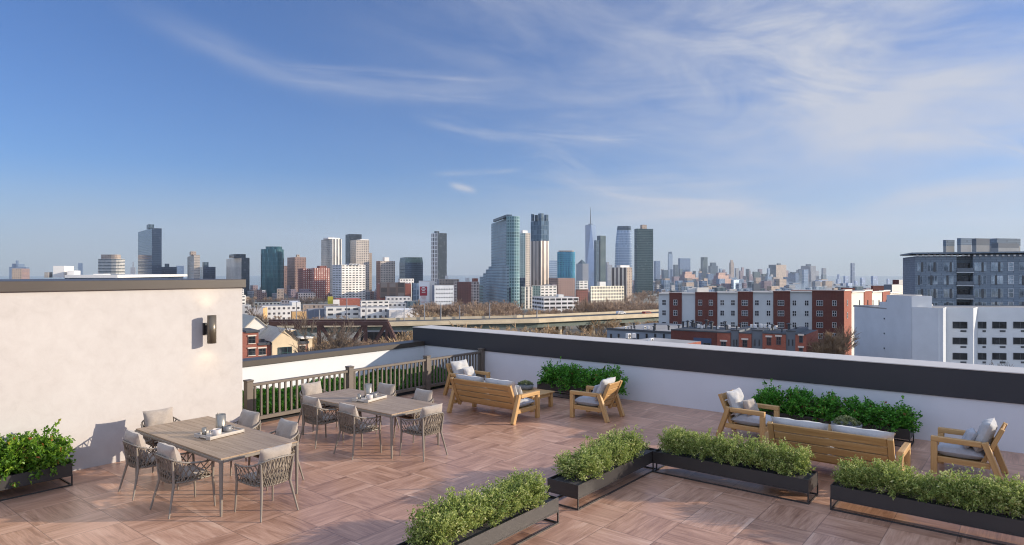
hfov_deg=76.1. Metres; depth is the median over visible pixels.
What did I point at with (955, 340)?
window
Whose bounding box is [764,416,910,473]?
sofa
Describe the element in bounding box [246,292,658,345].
ground
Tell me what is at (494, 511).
olive shrub
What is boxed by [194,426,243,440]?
serving tray
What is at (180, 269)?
skyscraper
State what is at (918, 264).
window
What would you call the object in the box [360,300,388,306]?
warehouse
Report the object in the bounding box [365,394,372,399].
mug
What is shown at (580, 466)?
olive shrub
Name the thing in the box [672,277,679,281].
skyscraper
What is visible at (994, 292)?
window
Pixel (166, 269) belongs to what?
glass block
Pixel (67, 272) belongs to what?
arena hall
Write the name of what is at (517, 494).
olive shrub
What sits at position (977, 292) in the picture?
window
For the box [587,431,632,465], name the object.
olive shrub
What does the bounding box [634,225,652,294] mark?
green tower
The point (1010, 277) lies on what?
window
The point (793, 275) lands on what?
skyscraper
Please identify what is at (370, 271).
white tower
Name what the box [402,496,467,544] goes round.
olive shrub
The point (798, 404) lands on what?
green shrub
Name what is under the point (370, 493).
terrace floor
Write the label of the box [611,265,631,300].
column block
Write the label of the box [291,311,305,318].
warehouse
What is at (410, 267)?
glass tower
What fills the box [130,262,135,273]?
skyscraper
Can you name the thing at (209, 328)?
wall lamp
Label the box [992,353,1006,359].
window
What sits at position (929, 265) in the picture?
window
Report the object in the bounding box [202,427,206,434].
tumbler
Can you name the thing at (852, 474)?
olive shrub
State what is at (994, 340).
window
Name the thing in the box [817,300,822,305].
window
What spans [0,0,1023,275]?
sky
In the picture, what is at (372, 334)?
girder bridge
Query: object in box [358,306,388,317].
warehouse
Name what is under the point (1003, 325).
window
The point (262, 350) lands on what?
window
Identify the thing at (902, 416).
green shrub
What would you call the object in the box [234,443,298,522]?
dining chair
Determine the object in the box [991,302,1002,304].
window
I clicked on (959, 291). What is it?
balcony door
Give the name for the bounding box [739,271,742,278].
skyscraper
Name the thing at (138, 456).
dining chair
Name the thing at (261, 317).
bare tree
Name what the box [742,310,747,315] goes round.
window
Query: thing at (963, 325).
window
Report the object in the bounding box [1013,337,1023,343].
window
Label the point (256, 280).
river
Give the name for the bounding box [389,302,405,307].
warehouse
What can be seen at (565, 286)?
brick tower
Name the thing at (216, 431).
mug
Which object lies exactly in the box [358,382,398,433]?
dining chair
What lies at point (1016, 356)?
window
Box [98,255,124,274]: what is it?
banded tower
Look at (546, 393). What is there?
coffee table
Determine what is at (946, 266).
window
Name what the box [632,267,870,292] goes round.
distant city blocks
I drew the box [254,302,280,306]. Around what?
house row
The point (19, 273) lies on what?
office block
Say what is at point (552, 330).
bare woods
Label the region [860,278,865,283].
skyscraper
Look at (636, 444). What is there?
olive shrub
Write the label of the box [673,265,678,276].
skyscraper
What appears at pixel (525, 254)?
balcony tower
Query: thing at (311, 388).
dining chair
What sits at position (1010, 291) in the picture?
window
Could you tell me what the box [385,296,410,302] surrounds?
warehouse
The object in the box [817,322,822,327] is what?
window
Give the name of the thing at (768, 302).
window
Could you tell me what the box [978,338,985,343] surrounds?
window
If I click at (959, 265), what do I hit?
balcony door
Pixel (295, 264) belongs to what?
slab tower
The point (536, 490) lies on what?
olive shrub
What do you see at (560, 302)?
parking garage
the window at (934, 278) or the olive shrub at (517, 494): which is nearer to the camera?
the olive shrub at (517, 494)
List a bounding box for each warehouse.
[242,305,250,314]
[248,307,266,318]
[260,301,300,318]
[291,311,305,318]
[303,304,338,310]
[306,308,323,318]
[324,305,359,318]
[333,299,339,305]
[335,298,360,305]
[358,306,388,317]
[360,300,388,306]
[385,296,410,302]
[386,308,417,317]
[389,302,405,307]
[404,301,419,307]
[437,276,458,284]
[454,278,478,305]
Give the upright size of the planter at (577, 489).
0.329 m
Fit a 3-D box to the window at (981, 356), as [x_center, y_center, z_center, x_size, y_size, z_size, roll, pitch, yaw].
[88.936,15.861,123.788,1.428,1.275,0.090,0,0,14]
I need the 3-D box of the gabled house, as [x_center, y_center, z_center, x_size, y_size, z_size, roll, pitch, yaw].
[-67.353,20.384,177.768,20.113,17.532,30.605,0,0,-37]
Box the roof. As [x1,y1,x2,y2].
[638,338,700,343]
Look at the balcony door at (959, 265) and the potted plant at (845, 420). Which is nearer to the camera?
the potted plant at (845, 420)
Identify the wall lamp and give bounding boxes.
[203,315,215,343]
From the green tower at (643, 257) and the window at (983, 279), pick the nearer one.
the window at (983, 279)
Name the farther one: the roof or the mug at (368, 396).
the roof
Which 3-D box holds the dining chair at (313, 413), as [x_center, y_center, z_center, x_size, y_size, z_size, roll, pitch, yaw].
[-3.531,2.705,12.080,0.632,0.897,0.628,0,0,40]
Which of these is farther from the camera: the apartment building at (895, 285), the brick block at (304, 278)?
the brick block at (304, 278)
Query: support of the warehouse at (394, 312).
on the ground
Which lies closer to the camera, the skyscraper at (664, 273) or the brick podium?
the brick podium
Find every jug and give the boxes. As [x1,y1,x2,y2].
[215,413,225,431]
[364,383,371,395]
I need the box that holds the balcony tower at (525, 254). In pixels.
[520,230,529,286]
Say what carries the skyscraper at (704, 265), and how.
on the ground
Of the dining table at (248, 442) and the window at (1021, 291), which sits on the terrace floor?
the dining table at (248, 442)
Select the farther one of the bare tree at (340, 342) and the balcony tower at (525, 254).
the balcony tower at (525, 254)
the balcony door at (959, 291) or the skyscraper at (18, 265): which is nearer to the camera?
the balcony door at (959, 291)
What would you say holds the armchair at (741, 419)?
on the terrace floor
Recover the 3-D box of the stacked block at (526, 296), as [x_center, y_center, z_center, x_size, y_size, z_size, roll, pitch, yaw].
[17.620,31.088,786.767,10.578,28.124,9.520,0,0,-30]
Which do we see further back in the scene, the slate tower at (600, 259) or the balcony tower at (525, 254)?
the slate tower at (600, 259)
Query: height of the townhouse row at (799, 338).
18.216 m
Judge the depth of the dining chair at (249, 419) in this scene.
10.57 m
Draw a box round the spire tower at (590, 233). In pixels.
[585,207,595,277]
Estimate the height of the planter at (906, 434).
0.329 m
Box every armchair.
[443,359,489,394]
[570,377,624,422]
[716,388,779,443]
[931,418,1008,484]
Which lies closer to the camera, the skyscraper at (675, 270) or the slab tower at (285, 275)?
the slab tower at (285, 275)
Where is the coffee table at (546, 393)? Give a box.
[522,388,554,411]
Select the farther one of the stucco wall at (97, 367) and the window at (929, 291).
the window at (929, 291)
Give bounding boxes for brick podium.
[296,292,314,301]
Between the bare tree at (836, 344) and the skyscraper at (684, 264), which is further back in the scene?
the skyscraper at (684, 264)
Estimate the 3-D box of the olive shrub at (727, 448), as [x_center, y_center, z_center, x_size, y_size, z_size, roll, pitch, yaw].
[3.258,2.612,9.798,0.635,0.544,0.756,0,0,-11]
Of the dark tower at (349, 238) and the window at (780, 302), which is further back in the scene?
the dark tower at (349, 238)
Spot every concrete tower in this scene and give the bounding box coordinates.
[187,251,199,278]
[376,257,394,288]
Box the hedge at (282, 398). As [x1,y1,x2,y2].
[242,364,447,414]
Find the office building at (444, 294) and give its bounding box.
[432,285,453,304]
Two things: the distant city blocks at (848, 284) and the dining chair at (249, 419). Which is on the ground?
the distant city blocks at (848, 284)
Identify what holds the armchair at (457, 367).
on the terrace floor
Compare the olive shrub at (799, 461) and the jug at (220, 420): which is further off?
the jug at (220, 420)
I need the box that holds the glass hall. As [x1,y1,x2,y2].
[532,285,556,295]
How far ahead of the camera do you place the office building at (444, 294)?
762.85 m
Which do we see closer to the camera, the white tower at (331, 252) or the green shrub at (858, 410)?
the green shrub at (858, 410)
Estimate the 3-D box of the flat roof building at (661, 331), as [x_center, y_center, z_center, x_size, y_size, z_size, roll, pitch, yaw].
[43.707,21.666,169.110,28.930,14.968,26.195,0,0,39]
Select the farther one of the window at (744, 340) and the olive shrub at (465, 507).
the window at (744, 340)
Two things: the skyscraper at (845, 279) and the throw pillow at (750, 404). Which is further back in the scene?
the skyscraper at (845, 279)
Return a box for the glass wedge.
[412,283,418,300]
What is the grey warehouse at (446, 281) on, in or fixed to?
on the ground
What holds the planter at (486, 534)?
on the terrace floor
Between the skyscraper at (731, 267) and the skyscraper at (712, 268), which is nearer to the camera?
the skyscraper at (712, 268)
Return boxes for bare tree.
[246,304,269,323]
[277,308,365,352]
[346,337,386,346]
[801,323,859,354]
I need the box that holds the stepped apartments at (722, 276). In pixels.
[711,273,731,284]
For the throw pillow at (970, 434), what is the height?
0.265 m
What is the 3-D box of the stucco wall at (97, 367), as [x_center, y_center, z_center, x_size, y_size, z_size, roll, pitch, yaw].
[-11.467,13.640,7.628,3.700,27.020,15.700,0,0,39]
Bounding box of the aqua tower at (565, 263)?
[557,250,574,277]
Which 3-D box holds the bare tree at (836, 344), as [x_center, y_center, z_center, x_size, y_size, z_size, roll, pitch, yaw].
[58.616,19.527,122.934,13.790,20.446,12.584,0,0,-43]
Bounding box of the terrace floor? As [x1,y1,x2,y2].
[0,384,1023,544]
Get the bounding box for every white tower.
[321,237,341,292]
[350,239,368,291]
[369,253,371,290]
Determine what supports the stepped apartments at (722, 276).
on the ground
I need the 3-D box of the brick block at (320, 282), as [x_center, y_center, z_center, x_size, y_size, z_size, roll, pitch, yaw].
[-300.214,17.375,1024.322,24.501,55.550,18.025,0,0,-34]
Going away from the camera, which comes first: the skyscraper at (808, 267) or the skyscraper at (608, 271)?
the skyscraper at (608, 271)
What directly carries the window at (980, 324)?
in the rendered building at (909, 326)
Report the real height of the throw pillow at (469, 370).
0.300 m
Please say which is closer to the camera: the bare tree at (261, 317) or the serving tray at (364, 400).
the serving tray at (364, 400)
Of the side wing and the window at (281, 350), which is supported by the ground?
the side wing
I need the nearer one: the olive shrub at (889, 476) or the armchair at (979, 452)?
the olive shrub at (889, 476)
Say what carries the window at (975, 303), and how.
in the slate building at (985, 271)
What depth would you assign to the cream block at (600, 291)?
873.49 m
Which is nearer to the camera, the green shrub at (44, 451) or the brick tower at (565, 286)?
the green shrub at (44, 451)
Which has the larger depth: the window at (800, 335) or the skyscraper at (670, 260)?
the skyscraper at (670, 260)
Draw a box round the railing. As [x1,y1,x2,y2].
[243,348,484,419]
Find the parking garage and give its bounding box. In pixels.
[532,294,578,312]
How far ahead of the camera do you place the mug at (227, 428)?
9.74 m
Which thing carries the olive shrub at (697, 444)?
on the planter at (808, 483)
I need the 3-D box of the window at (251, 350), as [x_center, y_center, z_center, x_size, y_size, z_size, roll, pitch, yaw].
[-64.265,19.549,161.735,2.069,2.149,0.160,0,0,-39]
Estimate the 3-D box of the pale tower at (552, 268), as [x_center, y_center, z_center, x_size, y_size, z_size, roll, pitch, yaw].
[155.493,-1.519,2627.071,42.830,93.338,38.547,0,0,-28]
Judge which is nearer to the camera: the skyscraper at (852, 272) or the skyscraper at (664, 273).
the skyscraper at (852, 272)
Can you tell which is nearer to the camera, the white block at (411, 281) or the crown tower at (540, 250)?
the white block at (411, 281)
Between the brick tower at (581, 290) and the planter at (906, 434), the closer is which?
the planter at (906, 434)
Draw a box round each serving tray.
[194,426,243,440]
[352,394,386,402]
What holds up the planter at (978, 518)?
on the terrace floor
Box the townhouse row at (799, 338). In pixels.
[671,326,817,351]
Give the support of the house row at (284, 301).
on the ground
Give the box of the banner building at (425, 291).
[419,281,433,304]
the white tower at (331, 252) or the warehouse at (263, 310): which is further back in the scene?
the white tower at (331, 252)
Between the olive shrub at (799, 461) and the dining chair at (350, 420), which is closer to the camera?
the olive shrub at (799, 461)
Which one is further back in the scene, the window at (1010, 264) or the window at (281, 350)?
the window at (281, 350)
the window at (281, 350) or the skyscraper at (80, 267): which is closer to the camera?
the window at (281, 350)
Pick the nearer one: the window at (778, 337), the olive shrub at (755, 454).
the olive shrub at (755, 454)
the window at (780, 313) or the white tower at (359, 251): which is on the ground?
the white tower at (359, 251)
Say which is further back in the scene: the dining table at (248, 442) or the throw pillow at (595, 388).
the throw pillow at (595, 388)
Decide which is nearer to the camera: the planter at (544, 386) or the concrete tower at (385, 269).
the planter at (544, 386)
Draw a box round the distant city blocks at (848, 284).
[834,283,882,285]
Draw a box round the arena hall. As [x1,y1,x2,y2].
[44,266,186,278]
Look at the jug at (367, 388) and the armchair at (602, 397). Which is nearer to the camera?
the jug at (367, 388)
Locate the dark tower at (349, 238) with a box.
[345,234,361,263]
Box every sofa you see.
[447,374,539,424]
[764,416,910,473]
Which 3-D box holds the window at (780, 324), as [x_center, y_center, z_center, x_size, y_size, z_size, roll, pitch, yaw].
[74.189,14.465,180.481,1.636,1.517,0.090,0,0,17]
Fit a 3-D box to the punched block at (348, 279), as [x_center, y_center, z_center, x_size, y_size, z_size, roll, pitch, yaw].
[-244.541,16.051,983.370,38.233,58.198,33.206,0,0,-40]
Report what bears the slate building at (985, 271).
on the ground
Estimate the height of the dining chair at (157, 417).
0.897 m
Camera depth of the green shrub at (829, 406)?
12.66 m
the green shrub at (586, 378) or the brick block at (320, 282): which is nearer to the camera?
the green shrub at (586, 378)
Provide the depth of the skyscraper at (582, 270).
3311.60 m
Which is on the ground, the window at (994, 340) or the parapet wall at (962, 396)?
the parapet wall at (962, 396)
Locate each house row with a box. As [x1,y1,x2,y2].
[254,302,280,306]
[281,300,299,303]
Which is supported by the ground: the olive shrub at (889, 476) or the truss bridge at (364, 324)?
the truss bridge at (364, 324)
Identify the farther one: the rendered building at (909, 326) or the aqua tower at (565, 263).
the aqua tower at (565, 263)
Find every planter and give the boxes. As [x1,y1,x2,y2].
[0,462,72,500]
[397,493,558,544]
[537,381,618,402]
[547,446,656,510]
[652,448,817,504]
[765,411,913,446]
[830,477,1023,544]
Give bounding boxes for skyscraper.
[9,260,28,278]
[78,263,82,274]
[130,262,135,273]
[176,266,183,277]
[576,260,588,280]
[606,262,611,279]
[654,261,659,279]
[662,270,667,277]
[668,252,672,277]
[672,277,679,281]
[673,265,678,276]
[678,258,689,271]
[701,257,707,277]
[706,274,713,279]
[708,263,717,274]
[729,260,733,277]
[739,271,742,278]
[752,272,759,277]
[769,263,785,278]
[788,272,798,279]
[801,264,815,279]
[802,270,807,280]
[836,274,840,283]
[843,276,848,282]
[850,263,854,282]
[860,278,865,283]
[871,276,877,283]
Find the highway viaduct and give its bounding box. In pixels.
[262,309,658,343]
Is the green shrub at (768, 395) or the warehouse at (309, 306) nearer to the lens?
the green shrub at (768, 395)
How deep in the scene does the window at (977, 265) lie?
141.23 m
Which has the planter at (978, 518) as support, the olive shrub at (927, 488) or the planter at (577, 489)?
the olive shrub at (927, 488)
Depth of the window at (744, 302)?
183.15 m
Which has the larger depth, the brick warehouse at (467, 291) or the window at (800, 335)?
the brick warehouse at (467, 291)
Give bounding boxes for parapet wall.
[242,340,424,389]
[412,325,1023,453]
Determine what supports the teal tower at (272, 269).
on the ground
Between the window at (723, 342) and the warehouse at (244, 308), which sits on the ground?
the warehouse at (244, 308)
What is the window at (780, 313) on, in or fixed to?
in the apartment building at (820, 311)
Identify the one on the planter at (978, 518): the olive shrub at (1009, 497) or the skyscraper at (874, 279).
the olive shrub at (1009, 497)
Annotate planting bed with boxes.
[261,384,451,422]
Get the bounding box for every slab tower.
[284,266,286,293]
[287,255,305,291]
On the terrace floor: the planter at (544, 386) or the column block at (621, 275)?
the planter at (544, 386)
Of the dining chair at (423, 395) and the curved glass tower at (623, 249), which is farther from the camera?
the curved glass tower at (623, 249)
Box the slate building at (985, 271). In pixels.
[900,238,1023,305]
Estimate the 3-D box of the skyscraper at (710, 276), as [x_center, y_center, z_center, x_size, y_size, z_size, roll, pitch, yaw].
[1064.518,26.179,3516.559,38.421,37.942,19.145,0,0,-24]
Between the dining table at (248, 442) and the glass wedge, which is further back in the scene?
the glass wedge
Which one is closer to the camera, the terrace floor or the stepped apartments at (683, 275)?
the terrace floor
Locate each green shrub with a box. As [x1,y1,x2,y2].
[0,432,30,487]
[10,419,75,484]
[536,356,565,387]
[556,363,582,393]
[572,367,601,390]
[591,362,628,395]
[751,378,786,415]
[779,385,817,420]
[808,391,847,421]
[836,394,881,427]
[870,396,922,432]
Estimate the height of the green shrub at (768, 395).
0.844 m
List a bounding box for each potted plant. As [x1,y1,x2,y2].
[517,379,533,389]
[831,415,861,428]
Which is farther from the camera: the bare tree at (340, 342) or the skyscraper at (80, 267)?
the skyscraper at (80, 267)
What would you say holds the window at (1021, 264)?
in the slate building at (985, 271)
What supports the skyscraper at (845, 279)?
on the ground
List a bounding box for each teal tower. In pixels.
[261,246,283,296]
[479,214,519,305]
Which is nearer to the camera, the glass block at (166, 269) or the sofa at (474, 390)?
the sofa at (474, 390)
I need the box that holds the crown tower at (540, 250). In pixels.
[531,213,548,284]
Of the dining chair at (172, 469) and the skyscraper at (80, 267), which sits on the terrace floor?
the dining chair at (172, 469)
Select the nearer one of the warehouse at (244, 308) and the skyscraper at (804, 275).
the warehouse at (244, 308)
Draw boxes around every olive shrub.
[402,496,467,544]
[433,483,487,536]
[458,482,513,527]
[477,477,533,517]
[500,467,549,508]
[551,448,604,481]
[573,435,616,471]
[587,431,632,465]
[600,424,650,458]
[657,424,694,455]
[683,427,721,460]
[708,430,747,465]
[735,431,778,470]
[764,437,815,476]
[831,454,878,490]
[862,454,916,499]
[898,466,956,504]
[931,463,999,512]
[978,472,1023,518]
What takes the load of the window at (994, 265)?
in the slate building at (985, 271)
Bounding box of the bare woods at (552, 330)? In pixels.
[305,308,657,351]
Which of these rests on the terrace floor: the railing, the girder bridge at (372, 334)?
the railing
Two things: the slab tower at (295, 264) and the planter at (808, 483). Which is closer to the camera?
the planter at (808, 483)
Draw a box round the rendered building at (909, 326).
[853,294,1023,367]
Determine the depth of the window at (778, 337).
124.64 m
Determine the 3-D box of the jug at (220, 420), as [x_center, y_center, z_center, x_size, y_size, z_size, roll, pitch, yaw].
[-4.373,2.237,9.822,0.143,0.280,0.144,0,0,31]
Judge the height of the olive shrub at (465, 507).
0.604 m
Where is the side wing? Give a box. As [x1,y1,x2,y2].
[520,278,524,305]
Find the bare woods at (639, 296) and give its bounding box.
[246,289,670,305]
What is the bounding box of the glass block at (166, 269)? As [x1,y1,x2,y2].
[162,264,176,273]
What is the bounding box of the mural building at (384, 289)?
[377,282,410,299]
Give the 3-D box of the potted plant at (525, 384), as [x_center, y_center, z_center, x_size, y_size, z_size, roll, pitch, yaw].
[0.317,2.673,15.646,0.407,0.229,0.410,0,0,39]
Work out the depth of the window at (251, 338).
161.71 m
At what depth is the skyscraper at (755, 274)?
4108.41 m
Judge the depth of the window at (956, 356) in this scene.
120.45 m
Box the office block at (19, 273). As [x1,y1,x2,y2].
[12,268,29,278]
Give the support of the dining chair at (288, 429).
on the terrace floor
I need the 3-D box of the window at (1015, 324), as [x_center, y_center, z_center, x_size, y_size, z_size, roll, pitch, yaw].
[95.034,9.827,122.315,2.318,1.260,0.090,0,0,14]
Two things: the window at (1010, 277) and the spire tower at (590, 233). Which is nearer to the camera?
the window at (1010, 277)
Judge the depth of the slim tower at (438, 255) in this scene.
1086.60 m
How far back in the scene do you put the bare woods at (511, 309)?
404.68 m
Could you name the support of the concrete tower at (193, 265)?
on the ground
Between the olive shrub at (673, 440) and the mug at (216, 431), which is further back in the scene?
the olive shrub at (673, 440)
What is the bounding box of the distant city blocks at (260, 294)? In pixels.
[242,284,589,304]
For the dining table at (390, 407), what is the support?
on the terrace floor
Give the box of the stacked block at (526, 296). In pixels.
[521,287,531,308]
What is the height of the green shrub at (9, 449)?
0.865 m
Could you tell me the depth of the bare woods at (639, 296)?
876.83 m
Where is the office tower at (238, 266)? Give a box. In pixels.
[226,254,249,295]
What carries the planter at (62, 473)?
on the terrace floor
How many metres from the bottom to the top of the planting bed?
0.404 m
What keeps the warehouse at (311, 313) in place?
on the ground
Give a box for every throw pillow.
[463,366,475,375]
[515,385,523,398]
[593,384,599,392]
[742,398,758,415]
[962,428,976,448]
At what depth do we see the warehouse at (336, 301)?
641.73 m
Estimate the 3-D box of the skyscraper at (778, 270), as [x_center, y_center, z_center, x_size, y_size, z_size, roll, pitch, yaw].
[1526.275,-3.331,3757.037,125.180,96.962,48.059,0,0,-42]
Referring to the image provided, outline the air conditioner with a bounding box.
[626,333,630,338]
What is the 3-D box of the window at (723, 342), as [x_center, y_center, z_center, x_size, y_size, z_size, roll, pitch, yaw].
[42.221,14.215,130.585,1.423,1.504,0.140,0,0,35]
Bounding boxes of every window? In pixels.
[248,335,255,343]
[248,347,255,355]
[258,347,266,355]
[278,347,291,354]
[720,340,726,345]
[741,338,747,346]
[742,300,747,305]
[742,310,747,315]
[765,335,771,344]
[766,300,770,305]
[775,335,781,344]
[778,300,783,305]
[778,311,783,315]
[778,322,783,327]
[798,334,803,342]
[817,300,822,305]
[817,311,822,315]
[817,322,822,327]
[917,263,920,270]
[917,276,922,284]
[927,263,937,270]
[927,276,937,284]
[927,289,937,297]
[943,263,953,270]
[943,276,953,283]
[943,289,953,297]
[953,322,966,328]
[953,337,966,344]
[953,353,966,359]
[974,262,986,270]
[974,276,986,283]
[974,289,986,297]
[974,302,986,304]
[978,322,985,328]
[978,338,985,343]
[978,353,985,359]
[991,262,1002,270]
[991,276,1002,283]
[991,289,1002,296]
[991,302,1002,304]
[992,322,1006,328]
[992,337,1006,344]
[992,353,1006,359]
[1008,262,1013,270]
[1008,275,1013,283]
[1008,289,1013,296]
[1013,322,1023,328]
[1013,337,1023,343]
[1013,353,1023,359]
[1019,262,1023,270]
[1019,289,1023,296]
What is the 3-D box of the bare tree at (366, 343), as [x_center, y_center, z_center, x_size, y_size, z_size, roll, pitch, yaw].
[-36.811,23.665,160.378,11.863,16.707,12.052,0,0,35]
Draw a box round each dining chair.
[118,429,178,499]
[141,407,188,472]
[150,442,215,518]
[211,409,260,475]
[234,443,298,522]
[247,418,303,490]
[298,381,336,431]
[299,395,343,448]
[333,402,381,459]
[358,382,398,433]
[393,388,436,442]
[399,403,447,461]
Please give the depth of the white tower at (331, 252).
1128.20 m
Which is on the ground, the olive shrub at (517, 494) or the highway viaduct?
the highway viaduct
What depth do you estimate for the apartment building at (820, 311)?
182.72 m
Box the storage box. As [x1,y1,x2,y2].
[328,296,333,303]
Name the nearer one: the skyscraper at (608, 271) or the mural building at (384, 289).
the mural building at (384, 289)
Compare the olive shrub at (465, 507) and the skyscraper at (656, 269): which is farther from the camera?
the skyscraper at (656, 269)
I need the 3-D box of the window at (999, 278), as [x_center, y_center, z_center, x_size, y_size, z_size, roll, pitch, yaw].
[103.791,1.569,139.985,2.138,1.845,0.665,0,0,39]
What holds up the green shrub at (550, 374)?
in the planter at (544, 386)
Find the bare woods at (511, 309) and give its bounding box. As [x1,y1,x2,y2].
[265,297,658,318]
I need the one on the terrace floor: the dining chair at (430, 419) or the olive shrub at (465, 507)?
the dining chair at (430, 419)
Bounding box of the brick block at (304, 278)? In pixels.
[298,268,311,292]
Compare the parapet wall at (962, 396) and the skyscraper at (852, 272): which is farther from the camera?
the skyscraper at (852, 272)
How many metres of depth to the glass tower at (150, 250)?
1313.30 m
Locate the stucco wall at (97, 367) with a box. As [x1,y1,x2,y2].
[0,278,245,470]
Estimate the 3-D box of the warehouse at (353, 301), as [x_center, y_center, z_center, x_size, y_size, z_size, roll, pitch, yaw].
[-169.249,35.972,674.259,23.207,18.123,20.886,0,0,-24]
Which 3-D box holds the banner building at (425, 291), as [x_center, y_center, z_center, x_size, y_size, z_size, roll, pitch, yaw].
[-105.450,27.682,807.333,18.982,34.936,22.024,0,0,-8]
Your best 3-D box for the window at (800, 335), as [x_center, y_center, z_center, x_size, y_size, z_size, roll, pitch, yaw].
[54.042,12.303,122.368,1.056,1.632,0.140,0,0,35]
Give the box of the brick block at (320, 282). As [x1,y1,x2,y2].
[312,266,329,299]
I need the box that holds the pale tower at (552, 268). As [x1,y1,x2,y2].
[549,260,556,277]
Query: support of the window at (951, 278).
in the slate building at (985, 271)
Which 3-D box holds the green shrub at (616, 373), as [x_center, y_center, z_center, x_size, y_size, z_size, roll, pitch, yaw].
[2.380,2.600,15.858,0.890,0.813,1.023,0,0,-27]
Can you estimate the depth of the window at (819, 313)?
177.64 m
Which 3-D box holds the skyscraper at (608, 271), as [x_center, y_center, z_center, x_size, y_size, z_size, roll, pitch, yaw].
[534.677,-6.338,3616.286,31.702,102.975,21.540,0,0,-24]
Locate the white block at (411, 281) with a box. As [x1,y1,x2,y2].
[398,279,413,300]
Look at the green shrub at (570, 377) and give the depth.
16.34 m
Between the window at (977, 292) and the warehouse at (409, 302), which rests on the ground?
the warehouse at (409, 302)
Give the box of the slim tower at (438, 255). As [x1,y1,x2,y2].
[431,231,446,284]
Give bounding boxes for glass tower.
[138,224,161,273]
[399,257,422,282]
[615,226,632,279]
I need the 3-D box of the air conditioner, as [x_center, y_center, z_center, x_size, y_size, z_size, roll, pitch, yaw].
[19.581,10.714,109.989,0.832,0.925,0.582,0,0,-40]
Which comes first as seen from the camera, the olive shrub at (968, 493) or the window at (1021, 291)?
the olive shrub at (968, 493)
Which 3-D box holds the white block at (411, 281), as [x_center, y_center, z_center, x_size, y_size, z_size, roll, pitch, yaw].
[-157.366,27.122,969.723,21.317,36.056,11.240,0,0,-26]
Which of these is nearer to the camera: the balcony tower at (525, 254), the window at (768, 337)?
the window at (768, 337)
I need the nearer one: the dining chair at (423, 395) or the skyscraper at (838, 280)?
the dining chair at (423, 395)
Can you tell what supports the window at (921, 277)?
in the slate building at (985, 271)
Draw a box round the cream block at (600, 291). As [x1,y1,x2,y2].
[590,282,623,302]
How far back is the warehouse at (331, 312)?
474.41 m
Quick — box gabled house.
[242,314,314,358]
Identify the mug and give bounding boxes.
[210,428,221,435]
[223,425,234,431]
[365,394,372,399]
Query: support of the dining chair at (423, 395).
on the terrace floor
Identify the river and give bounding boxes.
[0,276,902,292]
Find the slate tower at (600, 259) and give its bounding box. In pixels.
[594,236,605,285]
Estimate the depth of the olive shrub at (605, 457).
9.38 m
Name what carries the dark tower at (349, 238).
on the ground
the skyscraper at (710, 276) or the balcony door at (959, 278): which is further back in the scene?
the skyscraper at (710, 276)
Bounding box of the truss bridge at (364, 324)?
[268,319,395,344]
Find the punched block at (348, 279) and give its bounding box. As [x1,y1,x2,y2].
[333,264,364,300]
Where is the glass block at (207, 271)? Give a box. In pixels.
[200,262,215,278]
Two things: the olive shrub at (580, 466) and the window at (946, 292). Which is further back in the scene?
the window at (946, 292)
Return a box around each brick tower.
[549,278,574,296]
[576,281,587,301]
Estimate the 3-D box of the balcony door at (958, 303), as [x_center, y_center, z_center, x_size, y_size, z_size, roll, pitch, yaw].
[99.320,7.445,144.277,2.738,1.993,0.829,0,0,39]
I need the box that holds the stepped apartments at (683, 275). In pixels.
[679,272,697,281]
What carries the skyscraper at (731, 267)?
on the ground
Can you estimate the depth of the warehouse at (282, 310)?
567.78 m
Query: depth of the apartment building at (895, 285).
227.24 m
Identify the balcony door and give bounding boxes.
[957,263,969,267]
[957,276,969,280]
[957,289,969,294]
[957,302,969,304]
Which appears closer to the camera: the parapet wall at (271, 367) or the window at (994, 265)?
the parapet wall at (271, 367)
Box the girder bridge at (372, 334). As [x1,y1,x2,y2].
[361,330,406,344]
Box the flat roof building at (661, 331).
[607,323,739,338]
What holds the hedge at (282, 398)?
on the planting bed
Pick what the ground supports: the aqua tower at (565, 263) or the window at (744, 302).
the aqua tower at (565, 263)
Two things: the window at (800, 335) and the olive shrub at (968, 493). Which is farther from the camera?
the window at (800, 335)
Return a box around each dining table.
[135,416,298,516]
[302,388,438,458]
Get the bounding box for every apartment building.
[659,283,902,354]
[884,280,902,291]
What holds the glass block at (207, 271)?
on the ground
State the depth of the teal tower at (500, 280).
789.57 m
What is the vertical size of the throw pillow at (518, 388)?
0.310 m
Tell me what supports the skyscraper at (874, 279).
on the ground
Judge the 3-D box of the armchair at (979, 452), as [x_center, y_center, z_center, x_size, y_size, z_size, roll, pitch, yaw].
[7.191,2.723,10.279,0.936,0.879,0.800,0,0,41]

